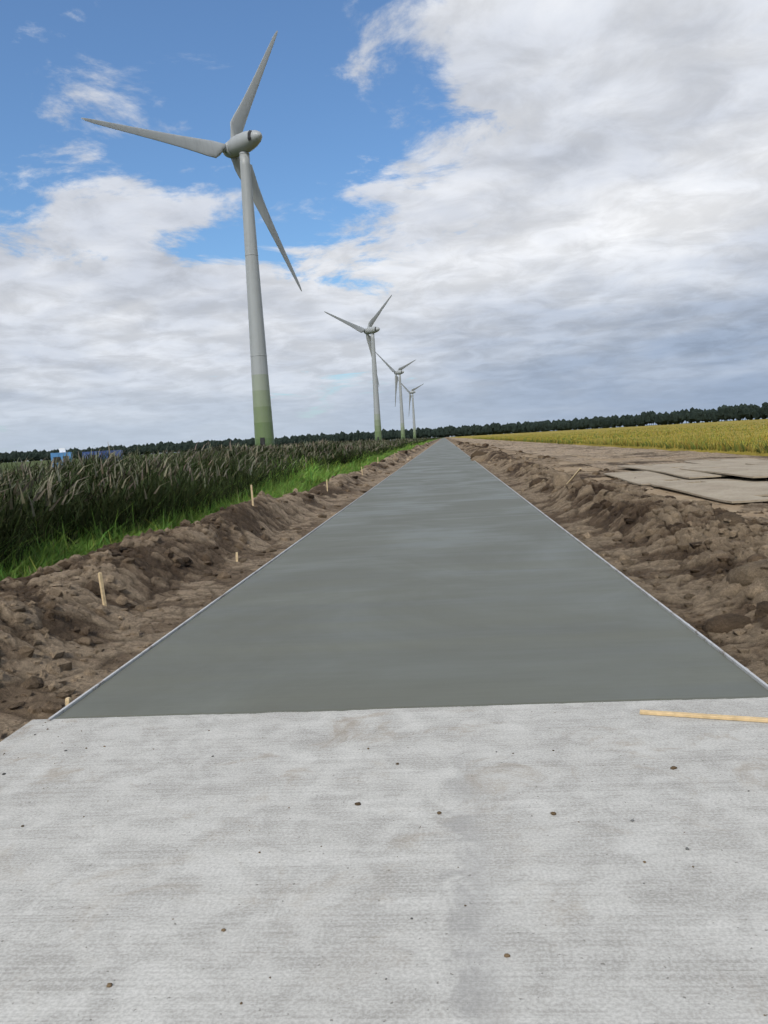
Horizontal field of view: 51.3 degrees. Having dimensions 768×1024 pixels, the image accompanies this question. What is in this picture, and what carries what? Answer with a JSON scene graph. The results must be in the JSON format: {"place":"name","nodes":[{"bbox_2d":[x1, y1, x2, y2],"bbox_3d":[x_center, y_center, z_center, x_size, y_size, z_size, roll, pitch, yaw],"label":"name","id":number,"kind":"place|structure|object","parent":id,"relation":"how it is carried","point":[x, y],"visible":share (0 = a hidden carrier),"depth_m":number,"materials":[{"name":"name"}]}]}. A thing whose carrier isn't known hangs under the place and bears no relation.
{"place":"outdoors","nodes":[
{"label":"outdoors","id":0,"kind":"place"},
{"bbox_2d":[0,438,435,580],"bbox_3d":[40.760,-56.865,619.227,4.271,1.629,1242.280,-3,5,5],"label":"verge grass","id":1,"kind":"structure","parent":0,"point":[309,478],"depth_m":15.48,"materials":[{"name":"green plant"}]},
{"bbox_2d":[0,697,767,1023],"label":"concrete pavement","id":2,"kind":"structure","parent":0,"point":[324,899],"depth_m":2.92,"materials":[{"name":"grey concrete"}]},
{"bbox_2d":[2,722,765,1015],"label":"pebbles","id":3,"kind":"object","parent":2,"relation":"on","point":[506,955],"visible":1,"depth_m":3.25,"materials":[{"name":"grey stone"}]},
{"bbox_2d":[640,710,767,722],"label":"wooden batten","id":4,"kind":"object","parent":2,"relation":"on","point":[706,716],"visible":1,"depth_m":4.20,"materials":[{"name":"brown wood"}]},
{"bbox_2d":[0,419,767,517],"bbox_3d":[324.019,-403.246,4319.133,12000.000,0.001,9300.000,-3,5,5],"label":"ground","id":5,"kind":"structure","parent":0,"point":[678,495],"depth_m":33.00,"materials":[{"name":"brown soil"}]},
{"bbox_2d":[50,448,72,466],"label":"site container","id":6,"kind":"object","parent":5,"relation":"on","point":[54,455],"visible":0.39,"depth_m":126.80,"materials":[{"name":"metal"}]},
{"bbox_2d":[53,456,67,462],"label":"door and window","id":7,"kind":"structure","parent":6,"relation":"in","point":[58,458],"depth_m":126.68,"materials":[{"name":"black"}]},
{"bbox_2d":[82,450,122,460],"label":"site container","id":8,"kind":"object","parent":5,"relation":"on","point":[117,452],"visible":0.26,"depth_m":129.31,"materials":[{"name":"metal"}]},
{"bbox_2d":[81,30,301,447],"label":"wind turbine","id":9,"kind":"object","parent":5,"relation":"on","point":[240,143],"visible":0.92,"depth_m":169.16,"materials":[{"name":"paint"}]},
{"bbox_2d":[260,437,264,445],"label":"tower door","id":10,"kind":"structure","parent":9,"relation":"in","point":[262,440],"depth_m":170.52,"materials":[{"name":"black metal"}]},
{"bbox_2d":[0,437,438,575],"bbox_3d":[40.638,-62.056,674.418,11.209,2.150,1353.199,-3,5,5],"label":"reed bed","id":11,"kind":"object","parent":5,"relation":"on","point":[66,489],"visible":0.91,"depth_m":16.05,"materials":[{"name":"green plant"}]},
{"bbox_2d":[0,438,440,741],"bbox_3d":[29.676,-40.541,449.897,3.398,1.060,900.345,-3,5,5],"label":"soil berm","id":12,"kind":"structure","parent":5,"relation":"on","point":[65,633],"depth_m":8.57,"materials":[{"name":"brown soil"}]},
{"bbox_2d":[65,697,71,705],"bbox_3d":[-2.046,1.391,5.221,0.028,0.370,0.028,-2,6,11],"label":"wooden stake","id":13,"kind":"object","parent":12,"relation":"on","point":[67,700],"visible":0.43,"depth_m":5.19,"materials":[{"name":"brown wood"}]},
{"bbox_2d":[98,572,106,605],"bbox_3d":[-2.761,0.891,7.895,0.029,0.600,0.029,-1,8,39],"label":"wooden stake","id":14,"kind":"object","parent":12,"relation":"on","point":[102,590],"visible":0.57,"depth_m":7.87,"materials":[{"name":"brown wood"}]},
{"bbox_2d":[250,485,253,505],"bbox_3d":[-2.543,-0.212,15.481,0.029,0.630,0.028,-5,2,-27],"label":"wooden stake","id":15,"kind":"object","parent":12,"relation":"on","point":[252,495],"visible":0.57,"depth_m":15.47,"materials":[{"name":"brown wood"}]},
{"bbox_2d":[47,439,440,720],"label":"formwork edge","id":16,"kind":"object","parent":5,"relation":"on","point":[79,698],"visible":0.15,"depth_m":6.75,"materials":[{"name":"metal"}]},
{"bbox_2d":[324,295,391,439],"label":"wind turbine","id":17,"kind":"object","parent":5,"relation":"on","point":[369,329],"visible":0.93,"depth_m":461.95,"materials":[{"name":"paint"}]},
{"bbox_2d":[0,402,767,462],"bbox_3d":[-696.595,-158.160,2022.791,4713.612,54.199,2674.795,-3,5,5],"label":"distant tree row","id":18,"kind":"object","parent":5,"relation":"on","point":[739,412],"visible":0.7,"depth_m":2293.63,"materials":[{"name":"green plant"}]},
{"bbox_2d":[376,353,414,438],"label":"wind turbine","id":19,"kind":"object","parent":5,"relation":"on","point":[399,371],"visible":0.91,"depth_m":762.11,"materials":[{"name":"paint"}]},
{"bbox_2d":[398,380,422,438],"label":"wind turbine","id":20,"kind":"object","parent":5,"relation":"on","point":[412,391],"visible":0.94,"depth_m":1097.79,"materials":[{"name":"paint"}]},
{"bbox_2d":[446,438,767,683],"bbox_3d":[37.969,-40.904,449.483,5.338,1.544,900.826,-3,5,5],"label":"soil berm","id":21,"kind":"structure","parent":5,"relation":"on","point":[701,567],"depth_m":9.99,"materials":[{"name":"brown soil"}]},
{"bbox_2d":[564,468,580,486],"bbox_3d":[4.359,-0.778,18.544,0.031,0.031,1.050,4,-24,-8],"label":"wooden stake","id":22,"kind":"object","parent":21,"relation":"on","point":[574,475],"visible":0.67,"depth_m":18.42,"materials":[{"name":"brown wood"}]},
{"bbox_2d":[448,440,767,689],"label":"formwork edge","id":23,"kind":"object","parent":5,"relation":"on","point":[733,660],"visible":0.13,"depth_m":6.52,"materials":[{"name":"metal"}]},
{"bbox_2d":[0,0,767,461],"label":"sky","id":24,"kind":"structure","parent":0,"point":[560,207],"materials":[{"name":"white"}]},
{"bbox_2d":[55,438,767,718],"bbox_3d":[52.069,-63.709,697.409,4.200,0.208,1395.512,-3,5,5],"label":"concrete road","id":25,"kind":"structure","parent":0,"point":[443,572],"depth_m":6.57,"materials":[{"name":"grey concrete"}]},
{"bbox_2d":[452,419,767,455],"bbox_3d":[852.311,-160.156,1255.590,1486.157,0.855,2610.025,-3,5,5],"label":"crop field","id":26,"kind":"structure","parent":0,"point":[745,437],"depth_m":84.55,"materials":[{"name":"yellow plant"}]},
{"bbox_2d":[452,438,767,496],"bbox_3d":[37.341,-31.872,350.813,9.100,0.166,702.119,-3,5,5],"label":"works area ground","id":27,"kind":"structure","parent":0,"point":[568,452],"depth_m":47.82,"materials":[{"name":"soil"}]},
{"bbox_2d":[617,463,705,471],"bbox_3d":[10.285,-1.598,28.589,2.500,0.092,6.000,-3,5,3],"label":"steel road plate","id":28,"kind":"object","parent":27,"relation":"on","point":[641,467],"visible":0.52,"depth_m":29.70,"materials":[{"name":"grey metal"}]},
{"bbox_2d":[604,471,728,484],"bbox_3d":[8.546,-1.109,24.737,2.500,0.088,6.000,-3,5,6],"label":"steel road plate","id":29,"kind":"object","parent":27,"relation":"on","point":[642,477],"visible":0.62,"depth_m":23.94,"materials":[{"name":"grey metal"}]},
{"bbox_2d":[645,465,731,478],"bbox_3d":[9.957,-1.298,24.915,2.500,0.089,6.000,-3,5,7],"label":"steel road plate","id":30,"kind":"object","parent":27,"relation":"on","point":[677,471],"visible":0.59,"depth_m":24.26,"materials":[{"name":"grey metal"}]},
{"bbox_2d":[679,465,767,477],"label":"steel road plate","id":31,"kind":"object","parent":30,"relation":"on","point":[753,471],"visible":1,"depth_m":22.85,"materials":[{"name":"grey metal"}]},
{"bbox_2d":[650,479,767,502],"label":"steel road plate","id":32,"kind":"object","parent":27,"relation":"on","point":[736,490],"visible":1,"depth_m":18.52,"materials":[{"name":"grey metal"}]},
{"bbox_2d":[684,458,767,465],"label":"steel road plate","id":33,"kind":"object","parent":27,"relation":"on","point":[736,462],"visible":0.69,"depth_m":30.09,"materials":[{"name":"grey metal"}]},
{"bbox_2d":[746,462,767,464],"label":"steel road plate","id":34,"kind":"object","parent":27,"relation":"on","point":[760,463],"visible":0.73,"depth_m":26.50,"materials":[{"name":"grey metal"}]}
]}

